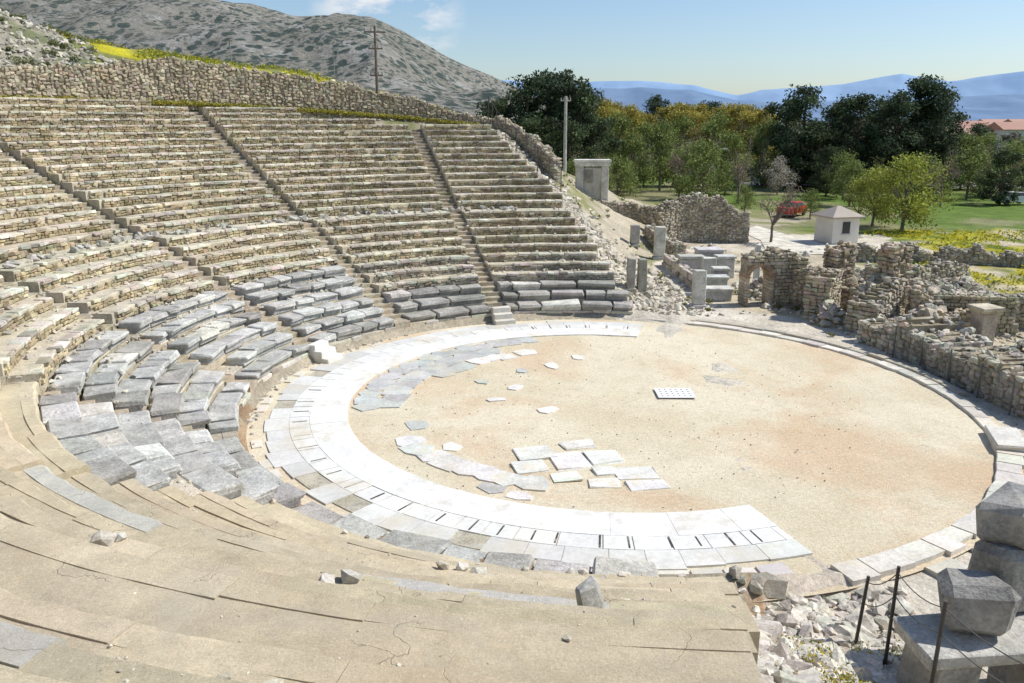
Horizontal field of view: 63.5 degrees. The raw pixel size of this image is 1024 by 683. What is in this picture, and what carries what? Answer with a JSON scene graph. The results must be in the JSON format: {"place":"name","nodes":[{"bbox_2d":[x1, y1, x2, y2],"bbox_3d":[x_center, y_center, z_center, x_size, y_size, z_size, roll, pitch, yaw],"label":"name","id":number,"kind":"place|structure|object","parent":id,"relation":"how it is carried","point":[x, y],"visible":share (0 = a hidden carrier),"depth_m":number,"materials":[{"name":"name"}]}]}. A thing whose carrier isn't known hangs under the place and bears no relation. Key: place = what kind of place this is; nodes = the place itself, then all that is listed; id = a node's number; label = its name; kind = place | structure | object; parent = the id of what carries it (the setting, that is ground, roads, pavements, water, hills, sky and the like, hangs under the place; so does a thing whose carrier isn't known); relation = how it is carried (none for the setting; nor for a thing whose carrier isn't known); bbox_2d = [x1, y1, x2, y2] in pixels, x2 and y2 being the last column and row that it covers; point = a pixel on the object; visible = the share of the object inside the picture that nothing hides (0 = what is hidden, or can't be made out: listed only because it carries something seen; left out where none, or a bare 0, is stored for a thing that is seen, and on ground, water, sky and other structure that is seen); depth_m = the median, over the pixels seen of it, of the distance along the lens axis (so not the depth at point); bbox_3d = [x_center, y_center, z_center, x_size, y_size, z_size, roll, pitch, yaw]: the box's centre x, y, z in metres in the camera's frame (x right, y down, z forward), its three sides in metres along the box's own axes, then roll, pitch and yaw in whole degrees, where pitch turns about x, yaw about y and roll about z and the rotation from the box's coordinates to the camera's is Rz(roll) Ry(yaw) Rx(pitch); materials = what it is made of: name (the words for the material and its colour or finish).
{"place":"outdoors","nodes":[
{"label":"outdoors","id":0,"kind":"place"},
{"bbox_2d":[0,0,544,117],"bbox_3d":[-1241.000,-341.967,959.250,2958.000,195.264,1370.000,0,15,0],"label":"hill","id":1,"kind":"structure","parent":0,"point":[408,65],"depth_m":672.64,"materials":[{"name":"stone"}]},
{"bbox_2d":[308,305,515,363],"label":"orchestra steps","id":2,"kind":"structure","parent":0,"point":[321,351],"depth_m":34.02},
{"bbox_2d":[0,13,1023,682],"bbox_3d":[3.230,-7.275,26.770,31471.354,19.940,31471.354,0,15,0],"label":"ground","id":3,"kind":"structure","parent":0,"point":[974,213],"depth_m":50.26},
{"bbox_2d":[0,56,494,128],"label":"retaining wall","id":4,"kind":"structure","parent":3,"relation":"on","point":[168,78],"depth_m":52.32,"materials":[{"name":"stone"}]},
{"bbox_2d":[0,97,634,508],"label":"stone seating tiers","id":5,"kind":"object","parent":3,"relation":"on","point":[60,219],"visible":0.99,"depth_m":42.55,"materials":[{"name":"stone"}]},
{"bbox_2d":[364,26,385,92],"bbox_3d":[-9.600,-18.957,58.593,1.502,6.400,0.227,-5,16,-19],"label":"utility pole","id":6,"kind":"object","parent":3,"relation":"on","point":[375,46],"visible":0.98,"depth_m":58.16,"materials":[{"name":"brown wood"}]},
{"bbox_2d":[0,380,763,682],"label":"restored seating tiers","id":7,"kind":"object","parent":3,"relation":"on","point":[70,607],"visible":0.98,"depth_m":9.16,"materials":[{"name":"beige stone"}]},
{"bbox_2d":[0,205,855,682],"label":"fallen stones","id":8,"kind":"object","parent":3,"relation":"on","point":[588,591],"visible":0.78,"depth_m":28.11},
{"bbox_2d":[0,26,901,682],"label":"wildflowers and grass","id":9,"kind":"object","parent":3,"relation":"on","point":[232,104],"visible":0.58,"depth_m":52.51,"materials":[{"name":"green plant"}]},
{"bbox_2d":[0,8,998,336],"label":"shrubs","id":10,"kind":"object","parent":3,"relation":"on","point":[74,60],"visible":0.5,"depth_m":49.45,"materials":[{"name":"green plant"}]},
{"bbox_2d":[485,91,532,122],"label":"pine tree","id":11,"kind":"object","parent":3,"relation":"on","point":[498,104],"visible":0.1,"depth_m":110.46,"materials":[{"name":"green plant"}]},
{"bbox_2d":[0,9,1023,682],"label":"rubble stones","id":12,"kind":"object","parent":3,"relation":"on","point":[778,661],"visible":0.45,"depth_m":16.73,"materials":[{"name":"stone"}]},
{"bbox_2d":[493,115,561,181],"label":"hillside wall","id":13,"kind":"structure","parent":3,"relation":"on","point":[543,164],"depth_m":57.82,"materials":[{"name":"stone"}]},
{"bbox_2d":[498,74,562,144],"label":"pine tree","id":14,"kind":"object","parent":3,"relation":"on","point":[530,89],"visible":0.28,"depth_m":106.92,"materials":[{"name":"green plant"}]},
{"bbox_2d":[516,111,562,163],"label":"pine tree","id":15,"kind":"object","parent":3,"relation":"on","point":[536,126],"visible":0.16,"depth_m":100.16,"materials":[{"name":"green plant"}]},
{"bbox_2d":[513,68,589,148],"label":"pine tree","id":16,"kind":"object","parent":3,"relation":"on","point":[545,76],"visible":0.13,"depth_m":110.11,"materials":[{"name":"green plant"}]},
{"bbox_2d":[540,116,601,174],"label":"pine tree","id":17,"kind":"object","parent":3,"relation":"on","point":[576,134],"visible":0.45,"depth_m":98.67,"materials":[{"name":"green plant"}]},
{"bbox_2d":[536,68,606,162],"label":"pine tree","id":18,"kind":"object","parent":3,"relation":"on","point":[558,81],"visible":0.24,"depth_m":106.13,"materials":[{"name":"green plant"}]},
{"bbox_2d":[548,76,626,182],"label":"pine tree","id":19,"kind":"object","parent":3,"relation":"on","point":[586,99],"visible":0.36,"depth_m":104.80,"materials":[{"name":"green plant"}]},
{"bbox_2d":[574,159,610,201],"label":"marble doorway monument","id":20,"kind":"object","parent":3,"relation":"on","point":[591,181],"visible":0.82,"depth_m":67.87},
{"bbox_2d":[577,112,619,189],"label":"pine tree","id":21,"kind":"object","parent":3,"relation":"on","point":[591,120],"visible":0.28,"depth_m":104.02,"materials":[{"name":"green plant"}]},
{"bbox_2d":[593,97,622,157],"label":"poplar tree","id":22,"kind":"object","parent":3,"relation":"on","point":[605,107],"visible":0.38,"depth_m":133.74,"materials":[{"name":"yellow plant"}]},
{"bbox_2d":[600,110,641,184],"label":"leafy tree","id":23,"kind":"object","parent":3,"relation":"on","point":[625,123],"visible":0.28,"depth_m":123.44,"materials":[{"name":"green plant"}]},
{"bbox_2d":[608,154,643,197],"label":"olive tree","id":24,"kind":"object","parent":3,"relation":"on","point":[625,166],"visible":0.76,"depth_m":92.75,"materials":[{"name":"green plant"}]},
{"bbox_2d":[597,199,657,224],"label":"rubble wall","id":25,"kind":"structure","parent":3,"relation":"on","point":[635,211],"depth_m":68.45,"materials":[{"name":"stone"}]},
{"bbox_2d":[626,258,636,292],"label":"stone pillar","id":26,"kind":"structure","parent":3,"relation":"on","point":[631,272],"depth_m":43.53,"materials":[{"name":"grey stone"}]},
{"bbox_2d":[615,103,649,163],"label":"poplar tree","id":27,"kind":"object","parent":3,"relation":"on","point":[632,111],"visible":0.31,"depth_m":143.77,"materials":[{"name":"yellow plant"}]},
{"bbox_2d":[609,129,659,194],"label":"olive tree","id":28,"kind":"object","parent":3,"relation":"on","point":[633,145],"visible":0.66,"depth_m":108.74,"materials":[{"name":"green plant"}]},
{"bbox_2d":[636,258,647,294],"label":"stone pillar","id":29,"kind":"structure","parent":3,"relation":"on","point":[641,285],"depth_m":43.74,"materials":[{"name":"grey stone"}]},
{"bbox_2d":[630,121,667,186],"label":"leafy tree","id":30,"kind":"object","parent":3,"relation":"on","point":[646,129],"visible":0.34,"depth_m":121.02,"materials":[{"name":"green plant"}]},
{"bbox_2d":[641,94,671,133],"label":"pine tree","id":31,"kind":"object","parent":3,"relation":"on","point":[654,102],"visible":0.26,"depth_m":172.68,"materials":[{"name":"green plant"}]},
{"bbox_2d":[632,118,684,190],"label":"olive tree","id":32,"kind":"object","parent":3,"relation":"on","point":[663,153],"visible":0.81,"depth_m":114.29,"materials":[{"name":"green plant"}]},
{"bbox_2d":[652,226,666,259],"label":"marble pillar","id":33,"kind":"structure","parent":3,"relation":"on","point":[659,241],"depth_m":58.52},
{"bbox_2d":[662,254,692,287],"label":"parodos wall","id":34,"kind":"structure","parent":3,"relation":"on","point":[670,263],"depth_m":52.20,"materials":[{"name":"stone"}]},
{"bbox_2d":[662,113,694,186],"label":"leafy tree","id":35,"kind":"object","parent":3,"relation":"on","point":[683,127],"visible":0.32,"depth_m":122.01,"materials":[{"name":"green plant"}]},
{"bbox_2d":[660,101,703,162],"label":"poplar tree","id":36,"kind":"object","parent":3,"relation":"on","point":[685,109],"visible":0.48,"depth_m":153.39,"materials":[{"name":"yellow plant"}]},
{"bbox_2d":[670,139,715,195],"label":"leafy tree","id":37,"kind":"object","parent":3,"relation":"on","point":[685,159],"visible":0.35,"depth_m":101.87,"materials":[{"name":"green plant"}]},
{"bbox_2d":[689,269,706,308],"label":"marble pillar","id":38,"kind":"structure","parent":3,"relation":"on","point":[698,293],"depth_m":43.31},
{"bbox_2d":[682,103,714,141],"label":"poplar tree","id":39,"kind":"object","parent":3,"relation":"on","point":[700,110],"visible":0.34,"depth_m":162.99,"materials":[{"name":"yellow plant"}]},
{"bbox_2d":[671,137,736,196],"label":"olive tree","id":40,"kind":"object","parent":3,"relation":"on","point":[700,158],"visible":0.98,"depth_m":93.17,"materials":[{"name":"green plant"}]},
{"bbox_2d":[677,247,736,300],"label":"marble blocks","id":41,"kind":"structure","parent":3,"relation":"on","point":[718,288],"depth_m":51.52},
{"bbox_2d":[690,110,743,186],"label":"leafy tree","id":42,"kind":"object","parent":3,"relation":"on","point":[713,126],"visible":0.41,"depth_m":121.70,"materials":[{"name":"green plant"}]},
{"bbox_2d":[708,129,755,194],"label":"leafy tree","id":43,"kind":"object","parent":3,"relation":"on","point":[731,141],"visible":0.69,"depth_m":109.00,"materials":[{"name":"green plant"}]},
{"bbox_2d":[707,102,757,167],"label":"poplar tree","id":44,"kind":"object","parent":3,"relation":"on","point":[741,108],"visible":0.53,"depth_m":153.70,"materials":[{"name":"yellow plant"}]},
{"bbox_2d":[728,148,752,202],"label":"bare tree","id":45,"kind":"object","parent":3,"relation":"on","point":[739,172],"visible":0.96,"depth_m":98.57,"materials":[{"name":"grey plant"}]},
{"bbox_2d":[731,184,759,211],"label":"olive tree","id":46,"kind":"object","parent":3,"relation":"on","point":[744,191],"visible":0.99,"depth_m":86.99,"materials":[{"name":"green plant"}]},
{"bbox_2d":[474,114,1023,162],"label":"distant trees","id":47,"kind":"object","parent":3,"relation":"on","point":[1012,136],"visible":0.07,"depth_m":193.73,"materials":[{"name":"green plant"}]},
{"bbox_2d":[737,105,778,169],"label":"poplar tree","id":48,"kind":"object","parent":3,"relation":"on","point":[759,116],"visible":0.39,"depth_m":154.43,"materials":[{"name":"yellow plant"}]},
{"bbox_2d":[744,117,785,187],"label":"leafy tree","id":49,"kind":"object","parent":3,"relation":"on","point":[758,140],"visible":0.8,"depth_m":120.77,"materials":[{"name":"green plant"}]},
{"bbox_2d":[737,246,808,306],"bbox_3d":[14.085,-3.407,44.231,3.695,3.363,1.178,-2,15,-7],"label":"arched gateway","id":50,"kind":"object","parent":3,"relation":"on","point":[779,266],"visible":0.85,"depth_m":43.75,"materials":[{"name":"stone"}]},
{"bbox_2d":[753,182,806,241],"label":"bare tree","id":51,"kind":"object","parent":3,"relation":"on","point":[778,215],"visible":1,"depth_m":66.02,"materials":[{"name":"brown plant"}]},
{"bbox_2d":[760,156,800,194],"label":"blossoming tree","id":52,"kind":"object","parent":3,"relation":"on","point":[779,169],"visible":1,"depth_m":109.58,"materials":[{"name":"grey plant"}]},
{"bbox_2d":[746,94,823,184],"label":"pine tree","id":53,"kind":"object","parent":3,"relation":"on","point":[773,107],"visible":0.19,"depth_m":123.47,"materials":[{"name":"green plant"}]},
{"bbox_2d":[769,84,844,188],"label":"pine tree","id":54,"kind":"object","parent":3,"relation":"on","point":[810,98],"visible":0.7,"depth_m":116.55,"materials":[{"name":"green plant"}]},
{"bbox_2d":[794,189,824,218],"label":"olive tree","id":55,"kind":"object","parent":3,"relation":"on","point":[811,197],"visible":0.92,"depth_m":82.95,"materials":[{"name":"green plant"}]},
{"bbox_2d":[782,123,847,190],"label":"pine tree","id":56,"kind":"object","parent":3,"relation":"on","point":[830,133],"visible":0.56,"depth_m":114.24,"materials":[{"name":"green plant"}]},
{"bbox_2d":[749,226,880,253],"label":"footpath","id":57,"kind":"structure","parent":3,"relation":"on","point":[783,241],"depth_m":66.90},
{"bbox_2d":[811,206,865,243],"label":"ticket kiosk","id":58,"kind":"object","parent":57,"relation":"on","point":[835,225],"visible":0.98,"depth_m":65.88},
{"bbox_2d":[802,267,843,319],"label":"ruined pier","id":59,"kind":"structure","parent":3,"relation":"on","point":[822,284],"depth_m":40.80,"materials":[{"name":"stone"}]},
{"bbox_2d":[808,144,845,195],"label":"pine tree","id":60,"kind":"object","parent":3,"relation":"on","point":[815,181],"visible":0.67,"depth_m":107.42,"materials":[{"name":"green plant"}]},
{"bbox_2d":[808,299,846,327],"bbox_3d":[15.637,-1.448,40.349,2.357,1.244,2.279,0,15,0],"label":"rubble mound","id":61,"kind":"object","parent":3,"relation":"on","point":[830,313],"visible":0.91,"depth_m":39.80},
{"bbox_2d":[649,315,1023,585],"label":"orchestra kerb","id":62,"kind":"structure","parent":3,"relation":"on","point":[1007,444],"depth_m":23.30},
{"bbox_2d":[808,96,870,166],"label":"pine tree","id":63,"kind":"object","parent":3,"relation":"on","point":[832,112],"visible":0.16,"depth_m":120.38,"materials":[{"name":"green plant"}]},
{"bbox_2d":[822,240,857,286],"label":"ruined pier","id":64,"kind":"structure","parent":3,"relation":"on","point":[841,255],"depth_m":41.97,"materials":[{"name":"stone"}]},
{"bbox_2d":[821,149,866,198],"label":"olive tree","id":65,"kind":"object","parent":3,"relation":"on","point":[846,158],"visible":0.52,"depth_m":102.44,"materials":[{"name":"green plant"}]},
{"bbox_2d":[826,158,872,206],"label":"olive tree","id":66,"kind":"object","parent":3,"relation":"on","point":[845,176],"visible":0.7,"depth_m":94.16,"materials":[{"name":"green plant"}]},
{"bbox_2d":[825,91,891,181],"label":"pine tree","id":67,"kind":"object","parent":3,"relation":"on","point":[857,122],"visible":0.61,"depth_m":114.98,"materials":[{"name":"green plant"}]},
{"bbox_2d":[843,165,903,226],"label":"green tree","id":68,"kind":"object","parent":3,"relation":"on","point":[862,187],"visible":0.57,"depth_m":76.71,"materials":[{"name":"green plant"}]},
{"bbox_2d":[842,94,906,167],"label":"pine tree","id":69,"kind":"object","parent":3,"relation":"on","point":[874,112],"visible":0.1,"depth_m":122.75,"materials":[{"name":"green plant"}]},
{"bbox_2d":[844,273,906,332],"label":"ruined pier","id":70,"kind":"structure","parent":3,"relation":"on","point":[875,296],"depth_m":38.41,"materials":[{"name":"stone"}]},
{"bbox_2d":[874,241,913,315],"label":"ruined pier","id":71,"kind":"structure","parent":3,"relation":"on","point":[894,259],"depth_m":39.12,"materials":[{"name":"stone"}]},
{"bbox_2d":[860,90,935,188],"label":"pine tree","id":72,"kind":"object","parent":3,"relation":"on","point":[897,146],"visible":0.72,"depth_m":112.95,"materials":[{"name":"green plant"}]},
{"bbox_2d":[859,152,960,231],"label":"green tree","id":73,"kind":"object","parent":3,"relation":"on","point":[916,201],"visible":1,"depth_m":72.35,"materials":[{"name":"green plant"}]},
{"bbox_2d":[876,73,963,188],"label":"pine tree","id":74,"kind":"object","parent":3,"relation":"on","point":[919,85],"visible":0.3,"depth_m":115.12,"materials":[{"name":"green plant"}]},
{"bbox_2d":[899,303,948,316],"bbox_3d":[18.303,-0.775,36.664,3.526,1.968,3.722,0,15,0],"label":"rubble mound","id":75,"kind":"object","parent":3,"relation":"on","point":[928,309],"visible":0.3,"depth_m":36.03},
{"bbox_2d":[893,150,955,197],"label":"olive tree","id":76,"kind":"object","parent":3,"relation":"on","point":[930,164],"visible":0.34,"depth_m":97.24,"materials":[{"name":"green plant"}]},
{"bbox_2d":[895,80,967,188],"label":"pine tree","id":77,"kind":"object","parent":3,"relation":"on","point":[943,100],"visible":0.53,"depth_m":114.27,"materials":[{"name":"green plant"}]},
{"bbox_2d":[854,566,1023,682],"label":"rope fence","id":78,"kind":"object","parent":3,"relation":"on","point":[939,632],"visible":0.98,"depth_m":14.27,"materials":[{"name":"metal"}]},
{"bbox_2d":[855,313,1023,419],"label":"ruined stage wall","id":79,"kind":"structure","parent":3,"relation":"on","point":[946,332],"depth_m":32.24,"materials":[{"name":"stone"}]},
{"bbox_2d":[860,228,1023,293],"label":"meadow grass","id":80,"kind":"structure","parent":3,"relation":"on","point":[953,234],"depth_m":67.38,"materials":[{"name":"yellow plant"}]},
{"bbox_2d":[922,155,968,206],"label":"bare tree","id":81,"kind":"object","parent":3,"relation":"on","point":[937,182],"visible":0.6,"depth_m":94.69,"materials":[{"name":"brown plant"}]},
{"bbox_2d":[892,327,1015,415],"bbox_3d":[16.380,0.959,31.006,0.215,1.350,7.105,-2,15,-6],"label":"wire fence","id":82,"kind":"object","parent":3,"relation":"on","point":[979,378],"visible":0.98,"depth_m":30.74,"materials":[{"name":"metal"}]},
{"bbox_2d":[893,481,1023,682],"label":"ancient stone blocks","id":83,"kind":"structure","parent":3,"relation":"on","point":[983,594],"depth_m":13.59,"materials":[{"name":"grey stone"}]},
{"bbox_2d":[923,276,994,292],"bbox_3d":[24.500,-2.881,45.807,5.280,1.514,5.200,0,15,0],"label":"rubble mound","id":84,"kind":"object","parent":3,"relation":"on","point":[964,283],"visible":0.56,"depth_m":45.26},
{"bbox_2d":[937,132,991,189],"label":"leafy tree","id":85,"kind":"object","parent":3,"relation":"on","point":[969,140],"visible":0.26,"depth_m":116.36,"materials":[{"name":"green plant"}]},
{"bbox_2d":[935,142,1000,199],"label":"olive tree","id":86,"kind":"object","parent":3,"relation":"on","point":[974,158],"visible":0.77,"depth_m":102.03,"materials":[{"name":"green plant"}]},
{"bbox_2d":[932,290,1019,335],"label":"brick arch wall","id":87,"kind":"structure","parent":3,"relation":"on","point":[1005,319],"depth_m":37.85,"materials":[{"name":"stone"}]},
{"bbox_2d":[969,147,1023,204],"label":"pine tree","id":88,"kind":"object","parent":3,"relation":"on","point":[1000,159],"visible":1,"depth_m":95.95,"materials":[{"name":"green plant"}]},
{"bbox_2d":[978,142,1023,190],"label":"olive tree","id":89,"kind":"object","parent":3,"relation":"on","point":[1020,148],"visible":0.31,"depth_m":105.27,"materials":[{"name":"green plant"}]},
{"bbox_2d":[987,122,1023,140],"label":"red roofed house","id":90,"kind":"structure","parent":3,"relation":"on","point":[999,128],"depth_m":225.05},
{"bbox_2d":[222,0,1023,94],"label":"sky","id":91,"kind":"structure","parent":0,"point":[735,47],"materials":[{"name":"blue"}]},
{"bbox_2d":[246,319,1023,602],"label":"orchestra floor","id":92,"kind":"structure","parent":0,"point":[916,461],"depth_m":26.09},
{"bbox_2d":[38,265,658,576],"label":"marble seat benches","id":93,"kind":"object","parent":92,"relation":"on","point":[167,453],"visible":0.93,"depth_m":26.02,"materials":[{"name":"stone"}]},
{"bbox_2d":[352,337,584,500],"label":"loose paving slabs","id":94,"kind":"structure","parent":92,"relation":"on","point":[397,394],"depth_m":29.23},
{"bbox_2d":[251,320,812,574],"bbox_3d":[-0.957,2.111,28.984,15.526,0.166,23.937,0,15,0],"label":"orchestra paving ring","id":95,"kind":"object","parent":92,"relation":"on","point":[320,450],"visible":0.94,"depth_m":20.98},
{"bbox_2d":[510,438,670,490],"bbox_3d":[1.995,3.560,23.447,3.832,0.171,3.825,-4,15,-14],"label":"marble slab group","id":96,"kind":"object","parent":92,"relation":"on","point":[531,458],"visible":1,"depth_m":23.39},
{"bbox_2d":[654,388,695,398],"bbox_3d":[5.840,1.864,29.686,1.330,0.062,1.070,0,15,0],"label":"drain cover","id":97,"kind":"object","parent":92,"relation":"on","point":[674,393],"visible":1,"depth_m":29.59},
{"bbox_2d":[643,223,686,257],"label":"rubble wall","id":98,"kind":"structure","parent":0,"point":[674,246],"depth_m":60.01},
{"bbox_2d":[650,192,750,243],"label":"rubble wall","id":99,"kind":"structure","parent":0,"point":[698,217],"depth_m":66.32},
{"bbox_2d":[502,71,1023,102],"bbox_3d":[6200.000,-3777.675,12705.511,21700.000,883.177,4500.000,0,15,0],"label":"distant mountains","id":100,"kind":"structure","parent":0,"point":[1005,83],"depth_m":12248.61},
{"bbox_2d":[516,86,1023,121],"bbox_3d":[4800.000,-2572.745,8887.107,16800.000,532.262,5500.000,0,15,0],"label":"mountains","id":101,"kind":"structure","parent":0,"point":[1007,106],"depth_m":8233.84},
{"bbox_2d":[791,265,864,312],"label":"rubble wall","id":102,"kind":"structure","parent":0,"point":[799,284],"depth_m":43.16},
{"bbox_2d":[854,258,969,281],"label":"rubble wall","id":103,"kind":"structure","parent":0,"point":[931,271],"depth_m":50.10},
{"bbox_2d":[905,284,971,328],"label":"rubble wall","id":104,"kind":"structure","parent":0,"point":[916,297],"depth_m":37.84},
{"bbox_2d":[855,241,1023,267],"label":"rubble wall","id":105,"kind":"structure","parent":0,"point":[976,254],"depth_m":56.85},
{"bbox_2d":[967,303,1004,345],"bbox_3d":[19.594,-0.424,34.462,1.012,2.189,1.003,-3,15,-11],"label":"stone pedestal","id":106,"kind":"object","parent":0,"point":[983,319],"depth_m":34.09,"materials":[{"name":"stone"}]},
{"bbox_2d":[950,289,1023,328],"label":"rubble wall","id":107,"kind":"structure","parent":0,"point":[1019,317],"depth_m":39.16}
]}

